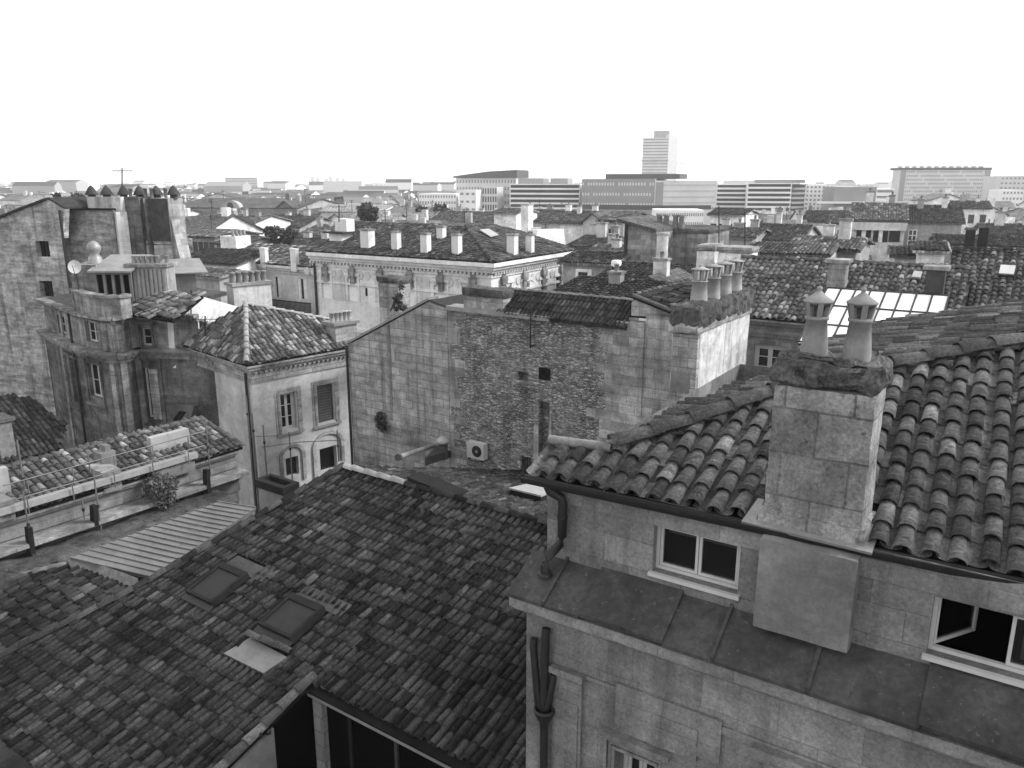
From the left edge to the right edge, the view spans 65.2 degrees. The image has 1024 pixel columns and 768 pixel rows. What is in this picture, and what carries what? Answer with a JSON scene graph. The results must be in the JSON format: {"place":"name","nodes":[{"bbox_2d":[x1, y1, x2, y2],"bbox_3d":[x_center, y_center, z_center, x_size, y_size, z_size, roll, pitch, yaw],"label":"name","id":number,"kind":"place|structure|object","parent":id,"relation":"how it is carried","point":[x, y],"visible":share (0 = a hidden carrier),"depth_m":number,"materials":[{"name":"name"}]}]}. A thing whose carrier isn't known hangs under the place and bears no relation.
{"place":"outdoors","nodes":[
{"label":"outdoors","id":0,"kind":"place"},
{"bbox_2d":[13,191,66,207],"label":"house","id":1,"kind":"structure","parent":0,"point":[26,201],"depth_m":233.44,"materials":[{"name":"tile"}]},
{"bbox_2d":[186,201,263,235],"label":"house","id":2,"kind":"structure","parent":0,"point":[228,218],"depth_m":111.68,"materials":[{"name":"tile"}]},
{"bbox_2d":[187,228,263,251],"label":"house","id":3,"kind":"structure","parent":0,"point":[204,239],"depth_m":94.54,"materials":[{"name":"ceramic"}]},
{"bbox_2d":[220,230,250,248],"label":"chimney wall","id":4,"kind":"structure","parent":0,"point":[235,240],"depth_m":85.54,"materials":[{"name":"concrete"}]},
{"bbox_2d":[224,270,272,308],"bbox_3d":[-15.515,1.110,48.889,2.500,15.929,1.200,-12,18,-39],"label":"chimney stack","id":5,"kind":"object","parent":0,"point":[257,290],"visible":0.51,"depth_m":46.81,"materials":[{"name":"stone"}]},
{"bbox_2d":[0,461,547,767],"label":"house","id":6,"kind":"structure","parent":0,"point":[341,614],"depth_m":16.57,"materials":[{"name":"tile"}]},
{"bbox_2d":[181,556,273,611],"bbox_3d":[-6.607,4.662,18.555,1.463,0.525,1.545,10,17,35],"label":"roof window","id":7,"kind":"structure","parent":6,"relation":"in","point":[207,593],"depth_m":18.52,"materials":[{"name":"grey metal"}]},
{"bbox_2d":[254,473,299,509],"bbox_3d":[-6.507,3.573,22.329,1.201,1.860,0.570,10,17,34],"label":"chimney","id":8,"kind":"object","parent":6,"relation":"on","point":[272,488],"visible":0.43,"depth_m":22.06,"materials":[{"name":"paint"}]},
{"bbox_2d":[253,585,351,646],"bbox_3d":[-4.492,5.015,17.142,1.531,0.503,1.472,10,17,35],"label":"roof window","id":9,"kind":"structure","parent":6,"relation":"in","point":[295,615],"depth_m":17.10,"materials":[{"name":"grey glass"}]},
{"bbox_2d":[509,484,546,501],"bbox_3d":[0.772,3.221,23.835,0.977,1.365,3.616,4,15,14],"label":"skylight lid","id":10,"kind":"object","parent":6,"relation":"on","point":[529,491],"visible":0.64,"depth_m":22.34,"materials":[{"name":"white"}]},
{"bbox_2d":[276,206,334,236],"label":"house","id":11,"kind":"structure","parent":0,"point":[301,223],"depth_m":130.04,"materials":[{"name":"ceramic"}]},
{"bbox_2d":[299,215,355,236],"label":"house","id":12,"kind":"structure","parent":0,"point":[317,227],"depth_m":124.76,"materials":[{"name":"tile"}]},
{"bbox_2d":[394,206,446,224],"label":"house","id":13,"kind":"structure","parent":0,"point":[412,218],"depth_m":113.11,"materials":[{"name":"concrete"}]},
{"bbox_2d":[459,190,481,210],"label":"office building","id":14,"kind":"structure","parent":0,"point":[471,200],"depth_m":316.08,"materials":[{"name":"concrete"}]},
{"bbox_2d":[482,187,502,210],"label":"office building","id":15,"kind":"structure","parent":0,"point":[492,198],"depth_m":321.01,"materials":[{"name":"concrete"}]},
{"bbox_2d":[0,0,1023,184],"label":"sky","id":16,"kind":"structure","parent":0,"point":[175,91],"materials":[{"name":"white"}]},
{"bbox_2d":[509,178,581,209],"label":"office building","id":17,"kind":"structure","parent":0,"point":[555,192],"depth_m":313.13,"materials":[{"name":"concrete"}]},
{"bbox_2d":[587,229,623,251],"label":"house","id":18,"kind":"structure","parent":0,"point":[614,244],"depth_m":70.37,"materials":[{"name":"concrete"}]},
{"bbox_2d":[552,264,672,320],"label":"house","id":19,"kind":"structure","parent":0,"point":[615,283],"depth_m":45.28,"materials":[{"name":"tile"}]},
{"bbox_2d":[581,174,717,224],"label":"office slab","id":20,"kind":"structure","parent":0,"point":[646,193],"depth_m":294.12,"materials":[{"name":"concrete"}]},
{"bbox_2d":[716,184,745,207],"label":"apartment block","id":21,"kind":"structure","parent":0,"point":[731,195],"depth_m":309.62,"materials":[{"name":"concrete"}]},
{"bbox_2d":[707,208,761,226],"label":"house","id":22,"kind":"structure","parent":0,"point":[730,212],"depth_m":109.60,"materials":[{"name":"ceramic"}]},
{"bbox_2d":[749,241,797,259],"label":"house","id":23,"kind":"structure","parent":0,"point":[778,249],"depth_m":61.47,"materials":[{"name":"tile"}]},
{"bbox_2d":[803,210,832,226],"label":"house","id":24,"kind":"structure","parent":0,"point":[817,217],"depth_m":118.20,"materials":[{"name":"tile"}]},
{"bbox_2d":[804,185,833,209],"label":"apartment block","id":25,"kind":"structure","parent":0,"point":[814,194],"depth_m":320.32,"materials":[{"name":"concrete"}]},
{"bbox_2d":[789,220,860,243],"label":"house","id":26,"kind":"structure","parent":0,"point":[829,229],"depth_m":75.13,"materials":[{"name":"tile"}]},
{"bbox_2d":[826,210,851,233],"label":"house","id":27,"kind":"structure","parent":0,"point":[835,216],"depth_m":111.00,"materials":[{"name":"ceramic"}]},
{"bbox_2d":[816,187,876,209],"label":"hall","id":28,"kind":"structure","parent":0,"point":[834,197],"depth_m":291.42,"materials":[{"name":"concrete"}]},
{"bbox_2d":[911,188,969,204],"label":"house","id":29,"kind":"structure","parent":0,"point":[934,198],"depth_m":203.91,"materials":[{"name":"concrete"}]},
{"bbox_2d":[890,165,991,200],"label":"apartment slab","id":30,"kind":"structure","parent":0,"point":[908,183],"depth_m":404.84,"materials":[{"name":"concrete"}]},
{"bbox_2d":[928,233,1023,263],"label":"house","id":31,"kind":"structure","parent":0,"point":[1002,241],"depth_m":65.21,"materials":[{"name":"ceramic"}]},
{"bbox_2d":[973,207,1023,235],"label":"house","id":32,"kind":"structure","parent":0,"point":[999,226],"depth_m":84.69,"materials":[{"name":"ceramic"}]},
{"bbox_2d":[981,176,1023,201],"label":"apartment block","id":33,"kind":"structure","parent":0,"point":[1003,182],"depth_m":368.65,"materials":[{"name":"concrete"}]},
{"bbox_2d":[988,190,1023,207],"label":"apartment block","id":34,"kind":"structure","parent":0,"point":[1015,197],"depth_m":320.98,"materials":[{"name":"concrete"}]},
{"label":"ground","id":35,"kind":"structure","parent":0,"visible":0},
{"bbox_2d":[0,191,42,205],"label":"house","id":36,"kind":"structure","parent":35,"relation":"on","point":[14,198],"depth_m":306.08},
{"bbox_2d":[0,393,67,464],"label":"lean to","id":37,"kind":"object","parent":35,"relation":"on","point":[35,428],"visible":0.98,"depth_m":35.73,"materials":[{"name":"tile"}]},
{"bbox_2d":[0,196,100,414],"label":"gabled house","id":38,"kind":"structure","parent":35,"relation":"on","point":[33,257],"depth_m":46.33,"materials":[{"name":"grey stone"}]},
{"bbox_2d":[0,554,137,767],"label":"dark lean to","id":39,"kind":"object","parent":35,"relation":"on","point":[41,598],"visible":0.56,"depth_m":21.93,"materials":[{"name":"tile"}]},
{"bbox_2d":[0,490,241,591],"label":"yard wall","id":40,"kind":"structure","parent":35,"relation":"on","point":[76,544],"depth_m":25.48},
{"bbox_2d":[142,471,179,509],"bbox_3d":[-12.016,3.677,27.433,1.318,1.405,1.085,0,14,0],"label":"bushy plant","id":41,"kind":"object","parent":40,"relation":"on","point":[156,492],"visible":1,"depth_m":27.26,"materials":[{"name":"grey plant"}]},
{"bbox_2d":[0,415,250,558],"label":"terrace house","id":42,"kind":"structure","parent":35,"relation":"on","point":[55,516],"depth_m":26.86,"materials":[{"name":"tile"}]},
{"bbox_2d":[2,445,204,512],"bbox_3d":[-13.036,3.117,26.243,0.041,0.571,6.647,10,18,36],"label":"terrace rail","id":43,"kind":"object","parent":42,"relation":"on","point":[100,475],"visible":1,"depth_m":25.87,"materials":[{"name":"metal"}]},
{"bbox_2d":[3,431,204,494],"bbox_3d":[-13.409,2.674,26.994,0.041,0.571,6.817,10,18,36],"label":"terrace rail","id":44,"kind":"object","parent":42,"relation":"on","point":[101,459],"visible":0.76,"depth_m":26.53,"materials":[{"name":"metal"}]},
{"bbox_2d":[65,185,190,346],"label":"chimney house","id":45,"kind":"structure","parent":35,"relation":"on","point":[142,222],"depth_m":45.80,"materials":[{"name":"grey stone"}]},
{"bbox_2d":[35,241,236,448],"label":"curved house","id":46,"kind":"structure","parent":35,"relation":"on","point":[108,380],"depth_m":37.82,"materials":[{"name":"stone"}]},
{"bbox_2d":[91,364,101,396],"bbox_3d":[-19.503,-0.174,37.860,1.206,1.610,0.060,10,17,34],"label":"window","id":47,"kind":"structure","parent":46,"relation":"in","point":[95,369],"depth_m":38.03,"materials":[{"name":"paint"}]},
{"bbox_2d":[173,403,198,420],"bbox_3d":[-15.843,1.546,38.059,4.030,1.869,0.290,13,19,42],"label":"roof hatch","id":48,"kind":"object","parent":46,"relation":"attached to","point":[182,410],"visible":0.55,"depth_m":37.25,"materials":[{"name":"metal"}]},
{"bbox_2d":[69,501,255,580],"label":"metal shed","id":49,"kind":"structure","parent":35,"relation":"on","point":[140,555],"depth_m":24.14,"materials":[{"name":"grey metal"}]},
{"bbox_2d":[195,267,260,303],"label":"house","id":50,"kind":"structure","parent":35,"relation":"on","point":[213,278],"depth_m":72.84,"materials":[{"name":"paint"}]},
{"bbox_2d":[190,247,271,270],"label":"house","id":51,"kind":"structure","parent":35,"relation":"on","point":[241,259],"depth_m":79.01,"materials":[{"name":"tile"}]},
{"bbox_2d":[225,177,262,186],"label":"apartment block","id":52,"kind":"structure","parent":35,"relation":"on","point":[254,181],"depth_m":870.56,"materials":[{"name":"concrete"}]},
{"bbox_2d":[212,235,282,247],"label":"house","id":53,"kind":"structure","parent":35,"relation":"on","point":[261,239],"depth_m":93.72,"materials":[{"name":"tile"}]},
{"bbox_2d":[184,198,340,215],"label":"public building","id":54,"kind":"structure","parent":35,"relation":"on","point":[263,205],"depth_m":165.50,"materials":[{"name":"grey"}]},
{"bbox_2d":[238,206,293,236],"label":"house","id":55,"kind":"structure","parent":35,"relation":"on","point":[258,218],"depth_m":122.04,"materials":[{"name":"concrete"}]},
{"bbox_2d":[180,301,359,520],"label":"corner house","id":56,"kind":"structure","parent":35,"relation":"on","point":[283,372],"depth_m":35.98,"materials":[{"name":"paint"}]},
{"bbox_2d":[280,392,294,429],"bbox_3d":[-10.097,1.177,35.743,0.060,1.708,0.770,13,19,42],"label":"window","id":57,"kind":"structure","parent":56,"relation":"in","point":[286,400],"depth_m":35.80,"materials":[{"name":"paint"}]},
{"bbox_2d":[319,446,334,469],"bbox_3d":[-8.808,3.460,37.776,0.030,1.123,0.929,13,19,42],"label":"arch window","id":58,"kind":"structure","parent":56,"relation":"in","point":[326,454],"depth_m":37.83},
{"bbox_2d":[263,225,283,243],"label":"tree","id":59,"kind":"object","parent":35,"relation":"on","point":[269,231],"visible":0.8,"depth_m":95.86,"materials":[{"name":"grey plant"}]},
{"bbox_2d":[240,243,315,314],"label":"wing house","id":60,"kind":"structure","parent":35,"relation":"on","point":[292,284],"depth_m":78.14,"materials":[{"name":"stone"}]},
{"bbox_2d":[276,227,299,244],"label":"tree","id":61,"kind":"object","parent":35,"relation":"on","point":[287,236],"visible":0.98,"depth_m":94.93,"materials":[{"name":"grey plant"}]},
{"bbox_2d":[275,189,322,215],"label":"house","id":62,"kind":"structure","parent":35,"relation":"on","point":[288,202],"depth_m":163.77,"materials":[{"name":"tile"}]},
{"bbox_2d":[283,227,330,245],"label":"house","id":63,"kind":"structure","parent":35,"relation":"on","point":[307,238],"depth_m":100.81,"materials":[{"name":"tile"}]},
{"bbox_2d":[318,204,398,218],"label":"warehouse","id":64,"kind":"structure","parent":35,"relation":"on","point":[328,211],"depth_m":168.55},
{"bbox_2d":[356,202,379,221],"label":"tree","id":65,"kind":"object","parent":35,"relation":"on","point":[366,211],"visible":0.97,"depth_m":108.29,"materials":[{"name":"grey plant"}]},
{"bbox_2d":[350,211,405,221],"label":"house","id":66,"kind":"structure","parent":35,"relation":"on","point":[396,216],"depth_m":143.18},
{"bbox_2d":[389,198,451,217],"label":"house","id":67,"kind":"structure","parent":35,"relation":"on","point":[411,210],"depth_m":162.53,"materials":[{"name":"concrete"}]},
{"bbox_2d":[419,193,458,209],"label":"office building","id":68,"kind":"structure","parent":35,"relation":"on","point":[451,200],"depth_m":324.32,"materials":[{"name":"concrete"}]},
{"bbox_2d":[304,218,576,335],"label":"mansion","id":69,"kind":"structure","parent":35,"relation":"on","point":[349,261],"depth_m":71.56,"materials":[{"name":"stone"}]},
{"bbox_2d":[0,179,891,206],"bbox_3d":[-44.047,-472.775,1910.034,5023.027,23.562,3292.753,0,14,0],"label":"distant rooftops","id":70,"kind":"object","parent":35,"relation":"on","point":[359,191],"visible":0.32,"depth_m":498.80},
{"bbox_2d":[429,204,503,222],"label":"house","id":71,"kind":"structure","parent":35,"relation":"on","point":[482,215],"depth_m":138.08,"materials":[{"name":"tile"}]},
{"bbox_2d":[453,170,528,207],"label":"office building","id":72,"kind":"structure","parent":35,"relation":"on","point":[504,179],"depth_m":330.65,"materials":[{"name":"concrete"}]},
{"bbox_2d":[490,207,539,229],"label":"house","id":73,"kind":"structure","parent":35,"relation":"on","point":[508,217],"depth_m":124.85,"materials":[{"name":"paint"}]},
{"bbox_2d":[520,204,533,231],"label":"tall chimney","id":74,"kind":"object","parent":35,"relation":"on","point":[526,217],"visible":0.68,"depth_m":109.25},
{"bbox_2d":[345,257,755,469],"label":"party wall house","id":75,"kind":"structure","parent":35,"relation":"on","point":[514,378],"depth_m":29.62,"materials":[{"name":"stone"}]},
{"bbox_2d":[390,280,407,311],"bbox_3d":[-4.635,-3.578,33.022,0.742,1.402,0.815,0,14,0],"label":"wall plant","id":76,"kind":"object","parent":75,"relation":"attached to","point":[397,298],"depth_m":32.98,"materials":[{"name":"grey plant"}]},
{"bbox_2d":[394,444,434,460],"bbox_3d":[-3.453,2.494,30.332,0.230,2.191,7.484,1,14,5],"label":"flue pipe","id":77,"kind":"object","parent":75,"relation":"attached to","point":[398,457],"visible":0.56,"depth_m":28.56,"materials":[{"name":"metal"}]},
{"bbox_2d":[425,446,449,465],"bbox_3d":[-2.761,2.792,32.581,0.532,2.606,8.656,2,14,7],"label":"roof light","id":78,"kind":"object","parent":75,"relation":"attached to","point":[435,454],"visible":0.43,"depth_m":30.11,"materials":[{"name":"metal"}]},
{"bbox_2d":[467,440,487,461],"bbox_3d":[-1.357,2.627,31.385,0.812,0.724,0.365,10,17,33],"label":"air conditioner","id":79,"kind":"object","parent":75,"relation":"attached to","point":[478,450],"visible":1,"depth_m":31.21,"materials":[{"name":"metal"}]},
{"bbox_2d":[529,201,584,228],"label":"house","id":80,"kind":"structure","parent":35,"relation":"on","point":[550,216],"depth_m":130.73,"materials":[{"name":"tile"}]},
{"bbox_2d":[556,202,602,244],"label":"house","id":81,"kind":"structure","parent":35,"relation":"on","point":[571,225],"depth_m":117.70,"materials":[{"name":"paint"}]},
{"bbox_2d":[555,250,629,283],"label":"house","id":82,"kind":"structure","parent":35,"relation":"on","point":[575,263],"depth_m":61.26,"materials":[{"name":"tile"}]},
{"bbox_2d":[566,218,623,250],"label":"house","id":83,"kind":"structure","parent":35,"relation":"on","point":[595,237],"depth_m":82.94,"materials":[{"name":"tile"}]},
{"bbox_2d":[580,210,623,234],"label":"house","id":84,"kind":"structure","parent":35,"relation":"on","point":[589,220],"depth_m":113.55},
{"bbox_2d":[596,210,653,235],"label":"house","id":85,"kind":"structure","parent":35,"relation":"on","point":[611,217],"depth_m":86.90,"materials":[{"name":"tile"}]},
{"bbox_2d":[597,260,695,279],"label":"house","id":86,"kind":"structure","parent":35,"relation":"on","point":[637,270],"depth_m":55.08,"materials":[{"name":"tile"}]},
{"bbox_2d":[616,215,686,264],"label":"tall stone house","id":87,"kind":"structure","parent":35,"relation":"on","point":[640,239],"depth_m":61.41,"materials":[{"name":"stone"}]},
{"bbox_2d":[641,131,683,180],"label":"tower","id":88,"kind":"structure","parent":35,"relation":"on","point":[659,152],"depth_m":766.50,"materials":[{"name":"concrete"}]},
{"bbox_2d":[640,251,691,281],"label":"house","id":89,"kind":"structure","parent":35,"relation":"on","point":[661,268],"depth_m":49.58,"materials":[{"name":"ceramic"}]},
{"bbox_2d":[656,232,669,256],"bbox_3d":[11.173,-2.797,61.347,1.000,17.386,0.975,7,16,25],"label":"round flue","id":90,"kind":"object","parent":89,"relation":"attached to","point":[662,241],"visible":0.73,"depth_m":59.09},
{"bbox_2d":[652,208,703,224],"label":"office building","id":91,"kind":"structure","parent":35,"relation":"on","point":[695,216],"depth_m":234.43,"materials":[{"name":"concrete"}]},
{"bbox_2d":[656,214,729,265],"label":"wide stone house","id":92,"kind":"structure","parent":35,"relation":"on","point":[687,239],"depth_m":63.42,"materials":[{"name":"stone"}]},
{"bbox_2d":[695,243,723,279],"bbox_3d":[11.607,0.270,48.985,1.294,17.496,1.861,8,16,30],"label":"masonry chimney","id":93,"kind":"object","parent":35,"relation":"on","point":[707,253],"visible":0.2,"depth_m":46.35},
{"bbox_2d":[716,245,759,273],"bbox_3d":[12.644,0.789,46.847,2.043,17.563,1.843,8,16,29],"label":"masonry chimney","id":94,"kind":"object","parent":35,"relation":"on","point":[728,252],"visible":0.17,"depth_m":44.27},
{"bbox_2d":[721,214,771,244],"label":"house","id":95,"kind":"structure","parent":35,"relation":"on","point":[755,232],"depth_m":83.16,"materials":[{"name":"ceramic"}]},
{"bbox_2d":[507,286,1023,767],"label":"townhouse","id":96,"kind":"structure","parent":35,"relation":"on","point":[808,552],"depth_m":8.19,"materials":[{"name":"stone"}]},
{"bbox_2d":[624,754,654,767],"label":"window","id":97,"kind":"structure","parent":96,"relation":"in","point":[629,762],"depth_m":9.45,"materials":[{"name":"paint"}]},
{"bbox_2d":[656,526,740,589],"bbox_3d":[2.005,1.822,8.570,0.952,0.550,0.052,9,17,32],"label":"window","id":98,"kind":"structure","parent":96,"relation":"in","point":[697,573],"depth_m":8.59,"materials":[{"name":"paint"}]},
{"bbox_2d":[928,596,1023,674],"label":"window","id":99,"kind":"structure","parent":96,"relation":"in","point":[950,619],"depth_m":7.42,"materials":[{"name":"paint"}]},
{"bbox_2d":[745,180,804,212],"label":"apartment block","id":100,"kind":"structure","parent":35,"relation":"on","point":[761,195],"depth_m":295.03,"materials":[{"name":"concrete"}]},
{"bbox_2d":[759,207,821,242],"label":"house","id":101,"kind":"structure","parent":35,"relation":"on","point":[781,232],"depth_m":86.08,"materials":[{"name":"tile"}]},
{"bbox_2d":[790,184,807,211],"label":"apartment block","id":102,"kind":"structure","parent":35,"relation":"on","point":[798,198],"depth_m":298.76,"materials":[{"name":"concrete"}]},
{"bbox_2d":[788,242,842,260],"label":"house","id":103,"kind":"structure","parent":35,"relation":"on","point":[812,250],"depth_m":55.60,"materials":[{"name":"tile"}]},
{"bbox_2d":[815,213,875,263],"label":"house","id":104,"kind":"structure","parent":35,"relation":"on","point":[856,248],"depth_m":60.52,"materials":[{"name":"ceramic"}]},
{"bbox_2d":[739,254,976,367],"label":"long roof house","id":105,"kind":"structure","parent":35,"relation":"on","point":[786,286],"depth_m":32.26,"materials":[{"name":"tile"}]},
{"bbox_2d":[754,344,785,367],"bbox_3d":[10.375,-0.890,32.191,1.255,1.424,0.060,9,17,31],"label":"window","id":106,"kind":"structure","parent":105,"relation":"in","point":[764,355],"depth_m":32.22,"materials":[{"name":"paint"}]},
{"bbox_2d":[797,287,949,345],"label":"glass roof","id":107,"kind":"structure","parent":105,"relation":"attached to","point":[896,304],"depth_m":29.82,"materials":[{"name":"glass"}]},
{"bbox_2d":[849,188,909,261],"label":"shuttered house","id":108,"kind":"structure","parent":35,"relation":"on","point":[882,225],"depth_m":93.76,"materials":[{"name":"ceramic"}]},
{"bbox_2d":[887,245,915,261],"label":"house","id":109,"kind":"structure","parent":35,"relation":"on","point":[898,253],"depth_m":53.53,"materials":[{"name":"ceramic"}]},
{"bbox_2d":[908,239,951,263],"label":"house","id":110,"kind":"structure","parent":35,"relation":"on","point":[931,251],"depth_m":51.37,"materials":[{"name":"ceramic"}]},
{"bbox_2d":[903,194,965,246],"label":"house","id":111,"kind":"structure","parent":35,"relation":"on","point":[925,222],"depth_m":95.08,"materials":[{"name":"tile"}]},
{"bbox_2d":[948,192,992,230],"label":"house","id":112,"kind":"structure","parent":35,"relation":"on","point":[974,210],"depth_m":136.29,"materials":[{"name":"paint"}]},
{"bbox_2d":[977,226,990,247],"bbox_3d":[33.667,-2.546,59.178,0.800,17.962,0.700,9,17,31],"label":"dark chimney","id":113,"kind":"object","parent":35,"relation":"on","point":[983,234],"visible":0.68,"depth_m":56.95,"materials":[{"name":"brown"}]},
{"bbox_2d":[950,246,1023,305],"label":"tall roof house","id":114,"kind":"structure","parent":35,"relation":"on","point":[988,286],"depth_m":33.13,"materials":[{"name":"tile"}]},
{"bbox_2d":[998,265,1015,279],"bbox_3d":[20.374,-4.587,32.947,0.574,0.579,1.005,9,17,32],"label":"roof light","id":115,"kind":"object","parent":114,"relation":"on","point":[1006,271],"visible":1,"depth_m":32.73,"materials":[{"name":"glass"}]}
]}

